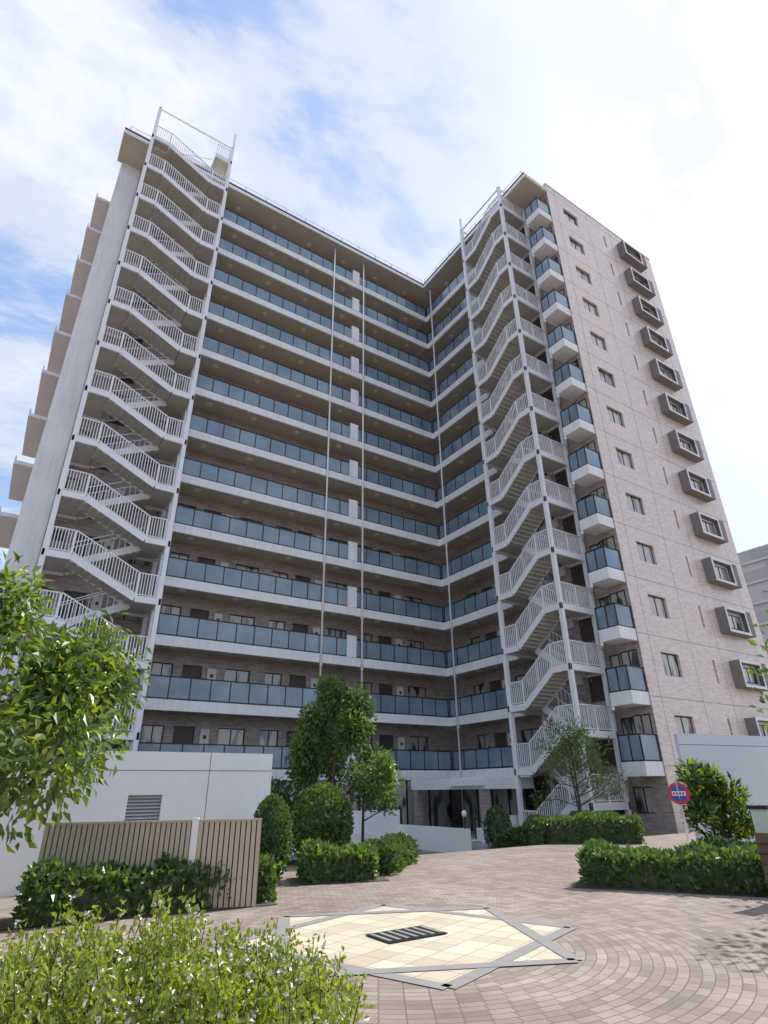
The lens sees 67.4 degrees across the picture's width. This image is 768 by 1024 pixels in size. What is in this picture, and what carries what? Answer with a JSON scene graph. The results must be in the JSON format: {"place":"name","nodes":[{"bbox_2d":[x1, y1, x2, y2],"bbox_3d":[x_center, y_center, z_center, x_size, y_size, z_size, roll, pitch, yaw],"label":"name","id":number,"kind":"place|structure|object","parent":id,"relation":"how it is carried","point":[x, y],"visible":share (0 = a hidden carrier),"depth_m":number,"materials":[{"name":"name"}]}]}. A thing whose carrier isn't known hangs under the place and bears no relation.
{"place":"outdoors","nodes":[
{"label":"outdoors","id":0,"kind":"place"},
{"bbox_2d":[0,126,767,829],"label":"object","id":1,"kind":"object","parent":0,"point":[524,190],"visible":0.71,"depth_m":35.97,"materials":[{"name":"white paint"}]},
{"bbox_2d":[0,832,767,1023],"bbox_3d":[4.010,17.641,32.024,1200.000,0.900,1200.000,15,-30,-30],"label":"ground","id":2,"kind":"structure","parent":0,"point":[655,957],"depth_m":6.57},
{"bbox_2d":[0,551,153,852],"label":"tree","id":3,"kind":"object","parent":2,"relation":"on","point":[74,686],"visible":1,"depth_m":6.91,"materials":[{"name":"green plant"}]},
{"bbox_2d":[1,106,235,750],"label":"escape stair","id":4,"kind":"object","parent":2,"relation":"on","point":[190,269],"visible":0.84,"depth_m":30.91,"materials":[{"name":"white metal"}]},
{"bbox_2d":[0,750,272,897],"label":"utility building","id":5,"kind":"structure","parent":2,"relation":"on","point":[147,785],"depth_m":11.58,"materials":[{"name":"grey"}]},
{"bbox_2d":[251,793,293,883],"bbox_3d":[-2.117,6.142,10.767,0.875,1.617,0.874,15,-30,-30],"label":"columnar shrub","id":6,"kind":"object","parent":2,"relation":"on","point":[276,833],"visible":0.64,"depth_m":10.66,"materials":[{"name":"green plant"}]},
{"bbox_2d":[270,776,300,861],"bbox_3d":[-3.073,7.865,14.554,2.765,2.196,2.190,15,-30,-30],"label":"dark shrub","id":7,"kind":"object","parent":2,"relation":"on","point":[286,790],"visible":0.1,"depth_m":14.72,"materials":[{"name":"green plant"}]},
{"bbox_2d":[279,673,406,809],"bbox_3d":[-1.338,6.770,15.701,2.690,5.021,4.429,15,-30,-30],"label":"tree","id":8,"kind":"object","parent":2,"relation":"on","point":[314,755],"visible":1,"depth_m":15.71,"materials":[{"name":"green plant"}]},
{"bbox_2d":[324,743,401,842],"bbox_3d":[-0.320,7.902,15.793,2.355,3.048,2.136,15,-30,-30],"label":"tree","id":9,"kind":"object","parent":2,"relation":"on","point":[380,809],"visible":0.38,"depth_m":15.89,"materials":[{"name":"green plant"}]},
{"bbox_2d":[0,162,767,835],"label":"apartment block walls","id":10,"kind":"structure","parent":2,"relation":"on","point":[674,564],"depth_m":32.88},
{"bbox_2d":[138,198,659,768],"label":"balcony railings","id":11,"kind":"object","parent":10,"relation":"on","point":[158,686],"visible":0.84,"depth_m":34.39,"materials":[{"name":"glass"}]},
{"bbox_2d":[459,186,631,825],"bbox_3d":[8.559,-4.082,34.430,2.600,43.200,5.046,15,-30,-30],"label":"escape stair","id":12,"kind":"object","parent":10,"relation":"attached to","point":[489,286],"visible":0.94,"depth_m":32.28,"materials":[{"name":"white metal"}]},
{"bbox_2d":[273,777,533,854],"bbox_3d":[-1.259,13.622,25.329,17.300,3.440,7.300,15,-30,-30],"label":"entrance porch","id":13,"kind":"object","parent":2,"relation":"on","point":[423,812],"visible":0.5,"depth_m":27.98,"materials":[{"name":"tile"}]},
{"bbox_2d":[461,810,466,828],"bbox_3d":[3.412,13.032,24.419,0.240,0.698,0.228,15,-30,-30],"label":"globe lamp","id":14,"kind":"object","parent":13,"relation":"on","point":[464,813],"visible":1,"depth_m":24.42,"materials":[{"name":"white glass"}]},
{"bbox_2d":[482,805,512,848],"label":"entrance shrub","id":15,"kind":"object","parent":2,"relation":"on","point":[496,821],"visible":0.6,"depth_m":20.91,"materials":[{"name":"green plant"}]},
{"bbox_2d":[491,820,547,848],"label":"hedge","id":16,"kind":"object","parent":2,"relation":"on","point":[519,836],"visible":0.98,"depth_m":18.15,"materials":[{"name":"green plant"}]},
{"bbox_2d":[525,810,646,845],"bbox_3d":[6.341,10.105,18.391,3.702,1.097,1.664,-9,-27,16],"label":"hedge","id":17,"kind":"object","parent":2,"relation":"on","point":[612,826],"visible":0.84,"depth_m":17.87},
{"bbox_2d":[529,714,645,812],"bbox_3d":[7.760,10.925,23.601,3.744,4.998,4.493,15,-30,-30],"label":"tree","id":18,"kind":"object","parent":2,"relation":"on","point":[573,738],"visible":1,"depth_m":23.32,"materials":[{"name":"green plant"}]},
{"bbox_2d":[668,781,689,844],"bbox_3d":[5.921,6.182,11.293,0.400,1.651,0.072,-12,-28,21],"label":"no parking sign","id":19,"kind":"object","parent":2,"relation":"on","point":[678,793],"visible":0.98,"depth_m":11.50,"materials":[{"name":"blue metal"}]},
{"bbox_2d":[673,733,767,842],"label":"wall","id":20,"kind":"structure","parent":2,"relation":"on","point":[743,758],"depth_m":15.44,"materials":[{"name":"white paint"}]},
{"bbox_2d":[737,544,767,654],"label":"distant apartment block","id":21,"kind":"structure","parent":2,"relation":"on","point":[754,563],"depth_m":77.97,"materials":[{"name":"concrete"}]},
{"bbox_2d":[746,591,767,729],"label":"tree","id":22,"kind":"object","parent":2,"relation":"on","point":[763,670],"visible":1,"depth_m":9.20,"materials":[{"name":"green plant"}]},
{"bbox_2d":[746,805,767,886],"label":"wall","id":23,"kind":"structure","parent":2,"relation":"on","point":[759,814],"depth_m":8.68,"materials":[{"name":"brown wood"}]},
{"bbox_2d":[0,860,767,929],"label":"planting bed soil","id":24,"kind":"structure","parent":0,"point":[6,923],"depth_m":9.11,"materials":[{"name":"soil"}]},
{"bbox_2d":[9,852,282,929],"bbox_3d":[-3.375,5.513,8.598,3.719,0.828,1.119,14,-29,-27],"label":"hedge","id":25,"kind":"object","parent":24,"relation":"on","point":[107,886],"visible":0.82,"depth_m":8.07,"materials":[{"name":"green plant"}]},
{"bbox_2d":[37,817,261,908],"bbox_3d":[-3.489,5.275,8.636,3.177,1.200,0.090,4,-26,-10],"label":"slat fence","id":26,"kind":"object","parent":24,"relation":"on","point":[233,845],"visible":0.56,"depth_m":8.72,"materials":[{"name":"brown"}]},
{"bbox_2d":[0,882,376,1023],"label":"flower bush","id":27,"kind":"object","parent":24,"relation":"on","point":[104,986],"visible":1,"depth_m":3.56,"materials":[{"name":"green plant"}]},
{"bbox_2d":[290,781,354,850],"bbox_3d":[-1.502,7.458,13.831,1.586,1.859,1.620,15,-30,-30],"label":"cone shrub","id":28,"kind":"object","parent":24,"relation":"on","point":[319,811],"visible":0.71,"depth_m":13.52,"materials":[{"name":"green plant"}]},
{"bbox_2d":[294,837,379,884],"bbox_3d":[-0.910,6.828,11.295,1.692,0.809,1.213,4,-26,-10],"label":"hedge","id":29,"kind":"object","parent":24,"relation":"on","point":[320,861],"visible":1,"depth_m":11.00,"materials":[{"name":"green plant"}]},
{"bbox_2d":[363,831,420,875],"bbox_3d":[0.128,7.655,13.008,1.067,0.746,3.077,-6,-26,11],"label":"hedge","id":30,"kind":"object","parent":24,"relation":"on","point":[398,852],"visible":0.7,"depth_m":12.11,"materials":[{"name":"green plant"}]},
{"bbox_2d":[574,837,767,894],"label":"hedge","id":31,"kind":"object","parent":24,"relation":"on","point":[702,866],"visible":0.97,"depth_m":9.58,"materials":[{"name":"green plant"}]},
{"bbox_2d":[669,757,758,842],"bbox_3d":[7.359,6.643,12.779,1.931,2.281,1.745,-2,-26,3],"label":"broadleaf bush","id":32,"kind":"object","parent":24,"relation":"on","point":[706,789],"visible":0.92,"depth_m":12.71,"materials":[{"name":"green plant"}]},
{"bbox_2d":[697,834,755,848],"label":"hedge","id":33,"kind":"object","parent":24,"relation":"on","point":[715,841],"visible":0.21,"depth_m":11.45,"materials":[{"name":"green plant"}]},
{"bbox_2d":[0,0,767,569],"label":"sky","id":34,"kind":"structure","parent":0,"point":[383,125],"materials":[{"name":"blue"}]},
{"bbox_2d":[238,904,583,989],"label":"decorative paving","id":35,"kind":"structure","parent":0,"point":[445,948],"depth_m":6.51,"materials":[{"name":"tile"}]}
]}

